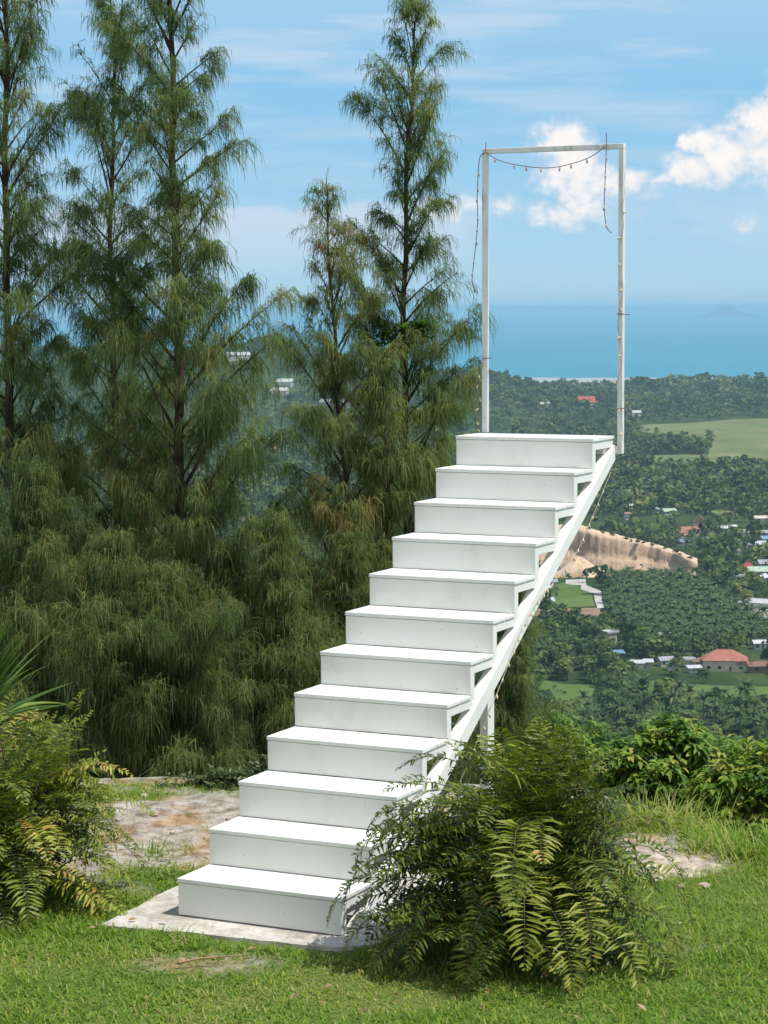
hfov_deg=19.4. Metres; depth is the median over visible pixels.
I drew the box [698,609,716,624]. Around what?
oil palm
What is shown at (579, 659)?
broadleaf tree
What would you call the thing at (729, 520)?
coconut palm
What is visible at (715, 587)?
oil palm
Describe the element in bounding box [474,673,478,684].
broadleaf tree
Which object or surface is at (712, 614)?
oil palm
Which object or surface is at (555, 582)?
house
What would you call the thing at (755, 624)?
oil palm
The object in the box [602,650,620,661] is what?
broadleaf tree
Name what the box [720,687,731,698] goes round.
coconut palm
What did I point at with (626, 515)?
shrine
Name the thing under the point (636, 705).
coconut palm
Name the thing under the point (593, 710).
coconut palm
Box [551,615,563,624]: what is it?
coconut palm
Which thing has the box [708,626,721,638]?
coconut palm
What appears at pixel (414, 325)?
epiphyte fern
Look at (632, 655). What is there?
broadleaf tree
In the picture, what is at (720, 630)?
oil palm
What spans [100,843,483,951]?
concrete slab
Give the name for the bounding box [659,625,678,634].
oil palm
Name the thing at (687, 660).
hut
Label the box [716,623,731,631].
oil palm
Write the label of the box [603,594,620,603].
oil palm
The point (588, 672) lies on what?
broadleaf tree
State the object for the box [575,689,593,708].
coconut palm
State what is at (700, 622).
oil palm
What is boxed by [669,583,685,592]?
oil palm
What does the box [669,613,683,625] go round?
oil palm
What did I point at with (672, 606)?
oil palm
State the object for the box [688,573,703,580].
oil palm
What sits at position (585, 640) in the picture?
coconut palm
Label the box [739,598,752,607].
oil palm
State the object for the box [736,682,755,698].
coconut palm
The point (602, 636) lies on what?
coconut palm
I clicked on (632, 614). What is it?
oil palm
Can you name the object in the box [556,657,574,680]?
broadleaf tree
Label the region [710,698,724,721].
broadleaf tree
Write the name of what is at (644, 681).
coconut palm
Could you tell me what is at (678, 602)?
oil palm
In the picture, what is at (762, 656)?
broadleaf tree
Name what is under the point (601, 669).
broadleaf tree
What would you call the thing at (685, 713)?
broadleaf tree
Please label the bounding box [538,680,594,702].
meadow
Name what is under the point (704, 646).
broadleaf tree
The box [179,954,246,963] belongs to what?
fallen twig
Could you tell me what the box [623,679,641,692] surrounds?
coconut palm
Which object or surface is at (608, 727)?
broadleaf tree
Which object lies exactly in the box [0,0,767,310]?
sky
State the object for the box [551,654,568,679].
broadleaf tree
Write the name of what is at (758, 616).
oil palm
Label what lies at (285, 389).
villa
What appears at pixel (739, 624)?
oil palm
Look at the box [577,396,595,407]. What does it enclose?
temple
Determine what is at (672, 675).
broadleaf tree
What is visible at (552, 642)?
broadleaf tree
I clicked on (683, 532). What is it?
house
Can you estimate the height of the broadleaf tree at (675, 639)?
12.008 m
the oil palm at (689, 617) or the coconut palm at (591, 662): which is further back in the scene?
the oil palm at (689, 617)
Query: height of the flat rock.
0.211 m
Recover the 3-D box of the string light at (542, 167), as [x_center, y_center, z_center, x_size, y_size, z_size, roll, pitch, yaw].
[1.109,-2.425,15.502,0.883,0.168,0.024,2,6,26]
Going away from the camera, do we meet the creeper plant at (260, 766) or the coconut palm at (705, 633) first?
the creeper plant at (260, 766)
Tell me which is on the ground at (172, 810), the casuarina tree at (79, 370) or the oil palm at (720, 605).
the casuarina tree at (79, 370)
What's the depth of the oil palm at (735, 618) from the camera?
1067.02 m
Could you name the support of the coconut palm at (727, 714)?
on the valley
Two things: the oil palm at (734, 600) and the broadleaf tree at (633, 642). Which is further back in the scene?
the oil palm at (734, 600)
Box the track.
[566,579,603,607]
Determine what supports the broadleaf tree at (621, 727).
on the valley
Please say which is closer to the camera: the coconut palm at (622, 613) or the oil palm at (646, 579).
the coconut palm at (622, 613)
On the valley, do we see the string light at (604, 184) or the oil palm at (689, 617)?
the oil palm at (689, 617)
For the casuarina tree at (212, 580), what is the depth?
17.96 m
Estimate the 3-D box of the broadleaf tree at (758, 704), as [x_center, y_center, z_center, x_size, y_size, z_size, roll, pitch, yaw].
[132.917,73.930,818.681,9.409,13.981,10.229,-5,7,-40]
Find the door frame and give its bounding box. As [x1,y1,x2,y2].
[482,143,625,453]
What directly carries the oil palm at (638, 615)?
on the valley
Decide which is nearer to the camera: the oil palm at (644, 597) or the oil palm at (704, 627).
the oil palm at (704, 627)
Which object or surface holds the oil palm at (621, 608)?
on the valley
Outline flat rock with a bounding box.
[620,844,729,880]
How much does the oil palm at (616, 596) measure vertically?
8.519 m
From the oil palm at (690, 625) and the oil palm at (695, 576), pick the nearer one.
the oil palm at (690, 625)
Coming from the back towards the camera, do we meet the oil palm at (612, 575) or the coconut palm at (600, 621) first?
the oil palm at (612, 575)
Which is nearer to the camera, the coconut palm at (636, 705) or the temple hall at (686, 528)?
the coconut palm at (636, 705)
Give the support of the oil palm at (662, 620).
on the valley
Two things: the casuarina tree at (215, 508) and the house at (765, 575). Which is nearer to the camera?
the casuarina tree at (215, 508)
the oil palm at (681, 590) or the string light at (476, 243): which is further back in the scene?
the oil palm at (681, 590)
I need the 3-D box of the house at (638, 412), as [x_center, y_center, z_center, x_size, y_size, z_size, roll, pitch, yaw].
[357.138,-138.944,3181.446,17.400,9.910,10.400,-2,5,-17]
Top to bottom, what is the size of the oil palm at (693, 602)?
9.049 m
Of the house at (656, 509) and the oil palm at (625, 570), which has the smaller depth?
the oil palm at (625, 570)
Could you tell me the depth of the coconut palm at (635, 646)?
969.39 m
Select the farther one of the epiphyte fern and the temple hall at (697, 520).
the temple hall at (697, 520)
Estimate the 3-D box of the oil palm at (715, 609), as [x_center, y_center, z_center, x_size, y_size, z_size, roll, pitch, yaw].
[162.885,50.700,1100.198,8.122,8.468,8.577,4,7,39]
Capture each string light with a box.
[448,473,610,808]
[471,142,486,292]
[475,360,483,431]
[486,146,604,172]
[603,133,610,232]
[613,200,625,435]
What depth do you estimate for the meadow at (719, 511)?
1687.84 m
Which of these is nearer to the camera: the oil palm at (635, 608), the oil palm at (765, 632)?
the oil palm at (765, 632)
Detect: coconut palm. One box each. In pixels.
[533,642,549,661]
[535,631,551,642]
[536,644,554,672]
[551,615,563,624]
[561,647,575,677]
[569,632,578,643]
[572,711,594,720]
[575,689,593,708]
[576,705,595,723]
[578,638,590,644]
[581,659,597,679]
[581,700,593,706]
[585,654,597,676]
[585,706,599,719]
[591,614,608,634]
[596,633,607,640]
[598,715,612,723]
[603,676,613,684]
[605,703,619,727]
[610,704,627,731]
[612,608,628,624]
[615,641,625,649]
[615,689,631,712]
[615,698,631,716]
[618,658,633,668]
[618,697,633,716]
[619,688,631,714]
[620,709,628,718]
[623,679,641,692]
[623,683,639,708]
[625,693,637,709]
[628,527,635,537]
[629,702,642,712]
[630,643,641,659]
[632,672,654,710]
[634,690,649,710]
[638,683,652,706]
[641,688,661,712]
[646,528,653,541]
[662,687,683,712]
[668,705,683,713]
[670,680,687,695]
[671,628,682,636]
[675,641,686,664]
[680,683,701,709]
[685,701,697,710]
[687,635,698,652]
[690,688,714,718]
[696,719,710,726]
[697,700,711,718]
[698,629,712,652]
[705,701,726,722]
[706,645,717,650]
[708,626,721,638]
[718,707,733,721]
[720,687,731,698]
[723,517,734,528]
[723,693,735,707]
[727,705,740,718]
[733,683,748,692]
[734,677,760,694]
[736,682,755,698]
[754,709,767,736]
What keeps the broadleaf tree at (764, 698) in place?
on the valley
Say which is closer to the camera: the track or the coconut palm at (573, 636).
the coconut palm at (573, 636)
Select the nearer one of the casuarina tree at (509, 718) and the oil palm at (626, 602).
the casuarina tree at (509, 718)
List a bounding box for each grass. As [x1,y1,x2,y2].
[0,779,767,1023]
[102,833,201,862]
[158,856,209,876]
[586,779,735,837]
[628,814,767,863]
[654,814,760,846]
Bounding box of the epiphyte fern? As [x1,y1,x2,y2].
[367,318,439,372]
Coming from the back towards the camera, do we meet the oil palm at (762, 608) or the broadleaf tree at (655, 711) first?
the oil palm at (762, 608)
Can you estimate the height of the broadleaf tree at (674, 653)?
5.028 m
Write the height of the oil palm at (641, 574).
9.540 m
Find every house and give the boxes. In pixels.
[550,579,557,586]
[600,629,618,642]
[612,650,624,659]
[630,410,642,415]
[651,507,659,513]
[655,656,673,666]
[660,508,676,514]
[675,539,687,545]
[676,530,687,537]
[692,657,702,666]
[701,649,747,671]
[734,542,741,554]
[737,661,748,671]
[740,562,753,573]
[742,529,749,536]
[747,660,767,672]
[751,640,767,649]
[752,515,767,521]
[756,559,767,565]
[760,530,767,535]
[760,536,767,540]
[760,573,767,580]
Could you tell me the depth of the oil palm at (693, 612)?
1088.12 m
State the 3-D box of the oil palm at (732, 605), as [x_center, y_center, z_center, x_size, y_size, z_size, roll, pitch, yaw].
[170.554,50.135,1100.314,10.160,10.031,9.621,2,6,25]
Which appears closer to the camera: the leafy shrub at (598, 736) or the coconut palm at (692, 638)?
the leafy shrub at (598, 736)
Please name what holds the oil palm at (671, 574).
on the valley
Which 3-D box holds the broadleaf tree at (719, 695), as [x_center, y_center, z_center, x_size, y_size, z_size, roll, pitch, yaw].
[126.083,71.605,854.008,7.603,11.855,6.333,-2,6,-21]
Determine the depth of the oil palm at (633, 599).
1133.18 m
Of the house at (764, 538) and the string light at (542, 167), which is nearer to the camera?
the string light at (542, 167)
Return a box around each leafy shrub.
[583,712,740,822]
[677,735,767,843]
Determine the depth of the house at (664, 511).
1665.10 m
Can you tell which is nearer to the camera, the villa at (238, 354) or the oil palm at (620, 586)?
the oil palm at (620, 586)
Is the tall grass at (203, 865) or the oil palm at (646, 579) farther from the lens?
the oil palm at (646, 579)
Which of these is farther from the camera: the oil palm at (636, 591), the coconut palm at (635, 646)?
the oil palm at (636, 591)
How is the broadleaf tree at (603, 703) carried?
on the valley
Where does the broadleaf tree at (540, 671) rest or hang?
on the valley
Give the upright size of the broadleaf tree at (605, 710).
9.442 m
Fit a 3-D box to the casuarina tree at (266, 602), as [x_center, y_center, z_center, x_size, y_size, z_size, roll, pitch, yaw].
[-1.270,2.528,22.389,2.495,4.224,2.494,5,7,44]
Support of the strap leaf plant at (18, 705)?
on the ground at (172, 810)
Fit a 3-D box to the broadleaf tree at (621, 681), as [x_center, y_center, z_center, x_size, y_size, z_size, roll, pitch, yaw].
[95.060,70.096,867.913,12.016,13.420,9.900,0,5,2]
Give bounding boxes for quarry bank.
[454,524,697,577]
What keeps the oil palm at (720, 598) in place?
on the valley
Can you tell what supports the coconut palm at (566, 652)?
on the valley
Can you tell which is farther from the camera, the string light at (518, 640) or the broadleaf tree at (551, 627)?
the broadleaf tree at (551, 627)
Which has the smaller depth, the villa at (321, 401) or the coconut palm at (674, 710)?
the coconut palm at (674, 710)
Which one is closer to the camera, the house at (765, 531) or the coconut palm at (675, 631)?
the coconut palm at (675, 631)
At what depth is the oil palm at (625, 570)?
1264.33 m
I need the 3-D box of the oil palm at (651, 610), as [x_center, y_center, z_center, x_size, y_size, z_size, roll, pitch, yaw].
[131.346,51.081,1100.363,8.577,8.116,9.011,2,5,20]
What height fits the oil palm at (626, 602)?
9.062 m
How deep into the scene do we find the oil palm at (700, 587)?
1176.68 m
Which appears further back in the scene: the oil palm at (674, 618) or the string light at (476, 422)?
the oil palm at (674, 618)
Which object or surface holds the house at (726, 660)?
on the valley
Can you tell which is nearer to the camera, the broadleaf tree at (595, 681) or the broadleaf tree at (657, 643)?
the broadleaf tree at (595, 681)
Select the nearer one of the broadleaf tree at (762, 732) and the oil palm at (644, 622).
the broadleaf tree at (762, 732)
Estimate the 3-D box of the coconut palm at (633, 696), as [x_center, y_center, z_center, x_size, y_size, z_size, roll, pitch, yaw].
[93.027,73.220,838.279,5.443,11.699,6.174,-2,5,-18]
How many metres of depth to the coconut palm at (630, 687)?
854.09 m
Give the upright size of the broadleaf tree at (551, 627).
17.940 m
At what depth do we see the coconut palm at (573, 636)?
979.37 m
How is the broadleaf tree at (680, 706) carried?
on the valley
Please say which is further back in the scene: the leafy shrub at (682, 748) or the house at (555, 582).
the house at (555, 582)
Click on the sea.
(576, 343)
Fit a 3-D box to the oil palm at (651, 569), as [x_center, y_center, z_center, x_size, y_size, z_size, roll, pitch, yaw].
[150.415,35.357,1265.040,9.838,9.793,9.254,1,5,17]
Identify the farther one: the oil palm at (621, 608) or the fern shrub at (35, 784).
the oil palm at (621, 608)
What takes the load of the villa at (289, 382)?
on the valley
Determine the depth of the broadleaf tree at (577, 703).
806.88 m
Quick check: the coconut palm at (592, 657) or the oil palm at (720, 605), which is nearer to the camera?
the coconut palm at (592, 657)
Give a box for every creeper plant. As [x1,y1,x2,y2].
[153,764,247,789]
[188,754,269,786]
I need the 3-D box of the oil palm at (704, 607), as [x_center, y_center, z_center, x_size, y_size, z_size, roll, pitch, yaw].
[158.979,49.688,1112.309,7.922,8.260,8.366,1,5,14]
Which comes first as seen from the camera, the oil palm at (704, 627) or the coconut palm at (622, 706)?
the coconut palm at (622, 706)
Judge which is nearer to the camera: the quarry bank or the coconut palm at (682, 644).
the coconut palm at (682, 644)
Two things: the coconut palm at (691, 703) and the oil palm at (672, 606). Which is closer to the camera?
the coconut palm at (691, 703)
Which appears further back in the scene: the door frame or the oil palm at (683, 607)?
the oil palm at (683, 607)
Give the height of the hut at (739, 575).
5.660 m
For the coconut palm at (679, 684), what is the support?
on the valley
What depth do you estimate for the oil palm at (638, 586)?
1198.82 m
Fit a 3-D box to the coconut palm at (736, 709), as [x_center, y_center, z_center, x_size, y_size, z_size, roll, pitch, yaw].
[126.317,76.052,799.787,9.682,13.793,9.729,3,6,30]
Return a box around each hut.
[682,657,696,667]
[736,574,744,579]
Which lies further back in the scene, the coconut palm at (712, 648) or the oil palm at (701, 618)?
the oil palm at (701, 618)
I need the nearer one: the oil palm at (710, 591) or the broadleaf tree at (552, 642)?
the broadleaf tree at (552, 642)
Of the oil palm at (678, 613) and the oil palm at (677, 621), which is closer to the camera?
the oil palm at (677, 621)
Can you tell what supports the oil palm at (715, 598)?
on the valley
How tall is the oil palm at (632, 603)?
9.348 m
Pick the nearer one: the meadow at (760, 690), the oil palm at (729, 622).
the meadow at (760, 690)
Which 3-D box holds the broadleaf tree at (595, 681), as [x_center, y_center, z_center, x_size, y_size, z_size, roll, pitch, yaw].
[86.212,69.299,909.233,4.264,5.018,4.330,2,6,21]
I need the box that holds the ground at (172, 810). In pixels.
[0,776,767,1023]
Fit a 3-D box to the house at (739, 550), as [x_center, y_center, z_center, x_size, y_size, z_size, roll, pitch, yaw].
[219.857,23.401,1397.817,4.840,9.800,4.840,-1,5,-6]
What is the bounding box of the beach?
[522,377,752,384]
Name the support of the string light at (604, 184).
hanging from the door frame
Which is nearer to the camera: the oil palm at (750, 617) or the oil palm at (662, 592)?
the oil palm at (750, 617)
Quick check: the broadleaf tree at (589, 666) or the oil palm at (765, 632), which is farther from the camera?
the oil palm at (765, 632)
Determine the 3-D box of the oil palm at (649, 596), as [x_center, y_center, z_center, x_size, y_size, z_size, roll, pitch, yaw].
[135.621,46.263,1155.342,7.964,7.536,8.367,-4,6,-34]
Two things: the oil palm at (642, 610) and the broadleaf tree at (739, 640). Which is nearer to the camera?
the broadleaf tree at (739, 640)
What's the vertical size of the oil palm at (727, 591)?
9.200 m
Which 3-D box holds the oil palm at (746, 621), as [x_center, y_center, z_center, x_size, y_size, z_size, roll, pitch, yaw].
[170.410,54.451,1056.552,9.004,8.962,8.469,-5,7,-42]
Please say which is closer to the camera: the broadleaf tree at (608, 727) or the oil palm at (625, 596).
the broadleaf tree at (608, 727)
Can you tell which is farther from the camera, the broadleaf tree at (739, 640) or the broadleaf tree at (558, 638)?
the broadleaf tree at (739, 640)
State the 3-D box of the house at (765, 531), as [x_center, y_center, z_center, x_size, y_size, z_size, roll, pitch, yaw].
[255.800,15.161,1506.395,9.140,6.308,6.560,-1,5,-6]
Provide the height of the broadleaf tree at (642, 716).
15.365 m
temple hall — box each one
[679,526,699,534]
[693,515,703,532]
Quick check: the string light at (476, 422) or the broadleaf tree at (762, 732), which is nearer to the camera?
the string light at (476, 422)
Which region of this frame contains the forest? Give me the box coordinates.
[0,334,767,815]
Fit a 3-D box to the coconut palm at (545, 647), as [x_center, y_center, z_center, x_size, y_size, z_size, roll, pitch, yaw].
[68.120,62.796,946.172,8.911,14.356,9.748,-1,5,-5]
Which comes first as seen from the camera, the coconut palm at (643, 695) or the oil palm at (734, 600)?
the coconut palm at (643, 695)
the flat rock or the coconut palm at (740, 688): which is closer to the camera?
the flat rock
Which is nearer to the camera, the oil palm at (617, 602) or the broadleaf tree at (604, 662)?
the broadleaf tree at (604, 662)
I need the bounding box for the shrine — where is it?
[624,512,631,519]
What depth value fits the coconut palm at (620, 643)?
986.86 m
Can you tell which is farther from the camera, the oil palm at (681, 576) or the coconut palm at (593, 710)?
the oil palm at (681, 576)
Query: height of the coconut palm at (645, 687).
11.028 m
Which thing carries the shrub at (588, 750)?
on the ground at (172, 810)
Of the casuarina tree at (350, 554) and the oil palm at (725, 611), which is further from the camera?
the oil palm at (725, 611)
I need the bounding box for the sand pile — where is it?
[553,556,615,577]
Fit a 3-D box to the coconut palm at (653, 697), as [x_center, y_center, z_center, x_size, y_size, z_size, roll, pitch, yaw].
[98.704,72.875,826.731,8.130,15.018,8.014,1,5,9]
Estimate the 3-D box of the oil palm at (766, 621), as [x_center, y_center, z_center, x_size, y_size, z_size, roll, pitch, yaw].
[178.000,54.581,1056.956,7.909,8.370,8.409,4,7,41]
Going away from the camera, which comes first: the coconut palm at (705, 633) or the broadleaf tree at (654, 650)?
the broadleaf tree at (654, 650)
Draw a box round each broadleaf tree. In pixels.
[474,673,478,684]
[516,648,542,665]
[522,688,541,702]
[527,700,543,715]
[531,661,551,681]
[533,639,554,664]
[535,617,562,636]
[536,642,555,666]
[536,685,565,702]
[541,647,557,674]
[545,699,581,728]
[549,635,570,656]
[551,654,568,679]
[552,661,574,677]
[553,625,567,636]
[554,642,562,655]
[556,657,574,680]
[557,642,574,654]
[558,699,587,718]
[563,636,581,644]
[572,640,586,665]
[572,654,593,670]
[572,718,590,735]
[580,668,594,683]
[583,633,593,643]
[583,641,611,659]
[584,664,595,680]
[586,719,613,732]
[590,652,612,682]
[591,677,600,687]
[592,691,618,705]
[595,636,615,644]
[595,667,605,683]
[597,701,609,716]
[602,637,611,645]
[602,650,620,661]
[602,672,618,685]
[602,704,613,724]
[607,660,630,679]
[614,676,642,704]
[615,714,633,727]
[618,725,634,733]
[625,637,635,653]
[626,639,641,648]
[627,660,636,670]
[630,629,654,650]
[630,650,637,659]
[633,627,648,633]
[633,640,650,659]
[633,711,649,729]
[634,711,656,727]
[638,636,675,660]
[647,709,665,720]
[651,648,660,657]
[652,679,681,710]
[664,647,675,655]
[664,677,686,696]
[664,709,697,728]
[665,657,679,670]
[667,700,693,713]
[668,635,689,657]
[668,670,675,677]
[669,651,679,656]
[681,634,691,652]
[691,566,705,574]
[691,639,701,651]
[692,646,703,657]
[696,667,709,683]
[696,718,713,725]
[700,643,708,654]
[705,686,724,700]
[709,638,722,648]
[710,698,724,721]
[714,707,725,721]
[719,723,740,734]
[720,632,736,648]
[722,696,755,711]
[731,636,745,651]
[733,703,767,728]
[744,697,762,708]
[755,727,767,739]
[759,694,767,703]
[760,648,767,659]
[761,638,767,658]
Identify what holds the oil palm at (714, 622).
on the valley
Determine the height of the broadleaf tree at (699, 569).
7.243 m
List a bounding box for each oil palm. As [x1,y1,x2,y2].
[600,590,611,603]
[601,582,612,590]
[602,603,616,617]
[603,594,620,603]
[605,586,619,593]
[608,572,619,580]
[608,593,625,604]
[609,584,622,595]
[609,599,624,613]
[612,606,629,620]
[614,569,624,578]
[614,597,629,610]
[618,567,631,576]
[618,586,633,595]
[618,612,632,621]
[619,577,635,591]
[620,594,632,606]
[622,600,639,607]
[625,608,640,620]
[626,570,640,576]
[627,588,644,597]
[628,604,643,614]
[629,616,645,622]
[630,596,643,605]
[631,576,642,582]
[631,581,645,589]
[632,612,650,622]
[634,596,648,605]
[634,602,649,613]
[636,571,648,580]
[638,575,650,586]
[638,588,648,597]
[638,620,654,627]
[640,600,651,613]
[641,594,655,602]
[642,587,660,595]
[642,614,659,625]
[643,573,658,580]
[644,566,656,573]
[644,581,659,594]
[646,599,659,607]
[646,607,659,615]
[649,586,664,594]
[649,593,666,602]
[649,621,665,632]
[650,603,666,615]
[651,607,670,615]
[651,616,673,631]
[652,584,668,591]
[653,590,672,599]
[654,578,666,585]
[656,570,666,577]
[656,600,668,613]
[657,596,675,606]
[659,613,676,625]
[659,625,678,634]
[660,567,671,575]
[660,580,675,590]
[664,571,676,578]
[665,603,678,612]
[668,624,683,635]
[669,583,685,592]
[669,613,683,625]
[670,592,683,598]
[671,573,687,581]
[671,608,685,619]
[672,565,684,573]
[672,598,683,610]
[672,618,687,627]
[673,587,690,598]
[674,581,688,588]
[674,604,694,619]
[679,627,694,633]
[680,620,699,631]
[681,579,695,589]
[682,592,697,600]
[682,614,696,622]
[686,609,700,619]
[687,600,699,609]
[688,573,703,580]
[691,581,702,589]
[692,595,709,608]
[692,616,706,624]
[692,619,704,630]
[692,624,712,631]
[694,584,710,595]
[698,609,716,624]
[699,604,711,611]
[701,580,718,586]
[702,591,714,602]
[703,588,718,601]
[703,617,721,632]
[705,595,721,606]
[706,610,718,619]
[707,584,721,592]
[711,607,721,619]
[712,593,728,603]
[715,600,727,614]
[716,591,731,604]
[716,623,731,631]
[716,626,726,634]
[717,607,732,622]
[718,588,732,602]
[721,618,737,628]
[723,603,739,613]
[725,615,739,622]
[728,596,739,605]
[733,621,748,630]
[734,601,745,610]
[738,604,758,618]
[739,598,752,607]
[740,617,756,629]
[741,613,757,623]
[742,624,761,639]
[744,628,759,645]
[746,610,762,625]
[748,621,767,635]
[752,611,766,622]
[756,604,767,620]
[757,619,767,633]
[757,628,767,639]
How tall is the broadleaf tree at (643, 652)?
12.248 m
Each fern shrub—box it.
[0,689,154,930]
[326,716,696,993]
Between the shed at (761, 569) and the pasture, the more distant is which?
the pasture
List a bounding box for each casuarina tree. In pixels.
[0,0,170,774]
[0,450,178,779]
[0,519,238,778]
[22,0,205,631]
[44,553,294,782]
[57,0,358,777]
[78,531,334,778]
[197,499,369,779]
[237,564,324,706]
[252,170,473,779]
[267,525,471,783]
[290,556,340,645]
[305,0,510,783]
[343,356,444,769]
[450,584,577,784]
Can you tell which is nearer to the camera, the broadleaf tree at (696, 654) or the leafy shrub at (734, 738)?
the leafy shrub at (734, 738)
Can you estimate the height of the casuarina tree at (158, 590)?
1.930 m
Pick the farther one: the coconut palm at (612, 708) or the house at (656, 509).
the house at (656, 509)
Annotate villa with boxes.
[226,352,250,360]
[270,387,288,395]
[276,378,293,386]
[319,399,349,408]
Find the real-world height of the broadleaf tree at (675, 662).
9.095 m
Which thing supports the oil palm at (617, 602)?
on the valley
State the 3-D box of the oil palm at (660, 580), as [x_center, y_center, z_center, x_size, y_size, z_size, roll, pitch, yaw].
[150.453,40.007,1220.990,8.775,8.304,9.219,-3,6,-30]
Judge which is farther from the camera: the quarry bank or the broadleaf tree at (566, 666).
the quarry bank
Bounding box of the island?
[693,305,764,316]
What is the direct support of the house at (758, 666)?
on the valley
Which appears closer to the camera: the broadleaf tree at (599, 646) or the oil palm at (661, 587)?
the broadleaf tree at (599, 646)
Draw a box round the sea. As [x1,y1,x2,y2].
[0,308,767,377]
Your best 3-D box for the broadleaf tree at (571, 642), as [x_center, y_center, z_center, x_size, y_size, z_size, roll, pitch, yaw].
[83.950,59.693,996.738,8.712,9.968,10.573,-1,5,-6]
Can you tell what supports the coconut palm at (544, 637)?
on the valley
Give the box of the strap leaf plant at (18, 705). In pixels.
[0,619,83,737]
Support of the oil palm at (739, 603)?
on the valley
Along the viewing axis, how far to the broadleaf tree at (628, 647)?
989.13 m
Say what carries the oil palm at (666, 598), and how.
on the valley
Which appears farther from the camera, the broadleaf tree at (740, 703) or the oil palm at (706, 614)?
the oil palm at (706, 614)
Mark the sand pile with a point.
(577, 567)
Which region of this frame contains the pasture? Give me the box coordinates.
[634,419,767,466]
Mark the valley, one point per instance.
(684, 675)
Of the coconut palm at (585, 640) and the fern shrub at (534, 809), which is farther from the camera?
the coconut palm at (585, 640)
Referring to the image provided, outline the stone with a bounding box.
[699,882,709,887]
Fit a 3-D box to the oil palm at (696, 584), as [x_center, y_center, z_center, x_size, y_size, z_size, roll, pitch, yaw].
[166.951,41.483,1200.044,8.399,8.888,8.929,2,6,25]
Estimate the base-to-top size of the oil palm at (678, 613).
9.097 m
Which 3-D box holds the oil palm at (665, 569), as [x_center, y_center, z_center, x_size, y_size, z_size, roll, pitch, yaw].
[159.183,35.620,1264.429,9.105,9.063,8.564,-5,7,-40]
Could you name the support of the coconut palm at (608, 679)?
on the valley
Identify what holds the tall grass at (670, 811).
on the ground at (172, 810)
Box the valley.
[0,349,767,777]
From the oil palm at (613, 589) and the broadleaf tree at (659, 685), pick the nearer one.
the broadleaf tree at (659, 685)
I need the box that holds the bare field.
[534,608,601,616]
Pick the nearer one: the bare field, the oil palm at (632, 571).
the bare field
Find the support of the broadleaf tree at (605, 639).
on the valley
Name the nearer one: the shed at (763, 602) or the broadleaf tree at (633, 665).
the broadleaf tree at (633, 665)
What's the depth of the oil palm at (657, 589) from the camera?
1177.05 m
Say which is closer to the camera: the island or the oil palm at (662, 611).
the oil palm at (662, 611)
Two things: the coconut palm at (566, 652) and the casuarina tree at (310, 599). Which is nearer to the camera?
the casuarina tree at (310, 599)
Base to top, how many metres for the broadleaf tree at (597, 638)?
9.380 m
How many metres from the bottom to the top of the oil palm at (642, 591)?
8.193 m
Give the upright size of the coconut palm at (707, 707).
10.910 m
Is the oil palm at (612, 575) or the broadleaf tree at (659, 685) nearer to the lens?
the broadleaf tree at (659, 685)
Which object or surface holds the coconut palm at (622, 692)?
on the valley
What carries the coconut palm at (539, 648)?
on the valley
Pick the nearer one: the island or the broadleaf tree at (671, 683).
the broadleaf tree at (671, 683)
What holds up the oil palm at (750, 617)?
on the valley
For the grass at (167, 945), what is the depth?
11.33 m
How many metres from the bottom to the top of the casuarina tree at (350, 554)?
2.968 m
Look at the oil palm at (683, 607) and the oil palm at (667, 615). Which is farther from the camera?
the oil palm at (683, 607)
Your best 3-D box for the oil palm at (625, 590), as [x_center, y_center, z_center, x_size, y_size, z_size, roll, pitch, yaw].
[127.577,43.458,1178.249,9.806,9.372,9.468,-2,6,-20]
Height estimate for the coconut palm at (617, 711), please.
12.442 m
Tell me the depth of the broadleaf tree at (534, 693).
833.40 m
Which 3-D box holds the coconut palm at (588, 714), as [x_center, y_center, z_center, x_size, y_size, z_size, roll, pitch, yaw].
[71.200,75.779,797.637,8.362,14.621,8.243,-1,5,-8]
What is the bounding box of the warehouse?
[746,541,765,549]
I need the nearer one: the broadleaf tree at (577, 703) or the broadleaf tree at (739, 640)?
the broadleaf tree at (577, 703)
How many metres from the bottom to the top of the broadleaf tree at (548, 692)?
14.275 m
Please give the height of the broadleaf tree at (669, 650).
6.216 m
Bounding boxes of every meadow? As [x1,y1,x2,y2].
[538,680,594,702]
[547,583,594,608]
[623,680,767,701]
[708,509,734,514]
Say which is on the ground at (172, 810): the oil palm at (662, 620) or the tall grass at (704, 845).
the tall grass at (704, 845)
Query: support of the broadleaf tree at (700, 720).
on the valley
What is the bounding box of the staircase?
[177,433,614,934]
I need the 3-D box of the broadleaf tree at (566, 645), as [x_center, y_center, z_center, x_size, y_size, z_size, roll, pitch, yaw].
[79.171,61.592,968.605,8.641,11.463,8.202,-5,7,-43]
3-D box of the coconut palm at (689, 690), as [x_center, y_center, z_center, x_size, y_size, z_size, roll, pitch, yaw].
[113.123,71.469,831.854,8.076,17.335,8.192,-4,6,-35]
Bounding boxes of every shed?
[666,662,675,670]
[685,665,701,672]
[746,566,767,574]
[747,597,767,607]
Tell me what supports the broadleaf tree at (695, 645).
on the valley

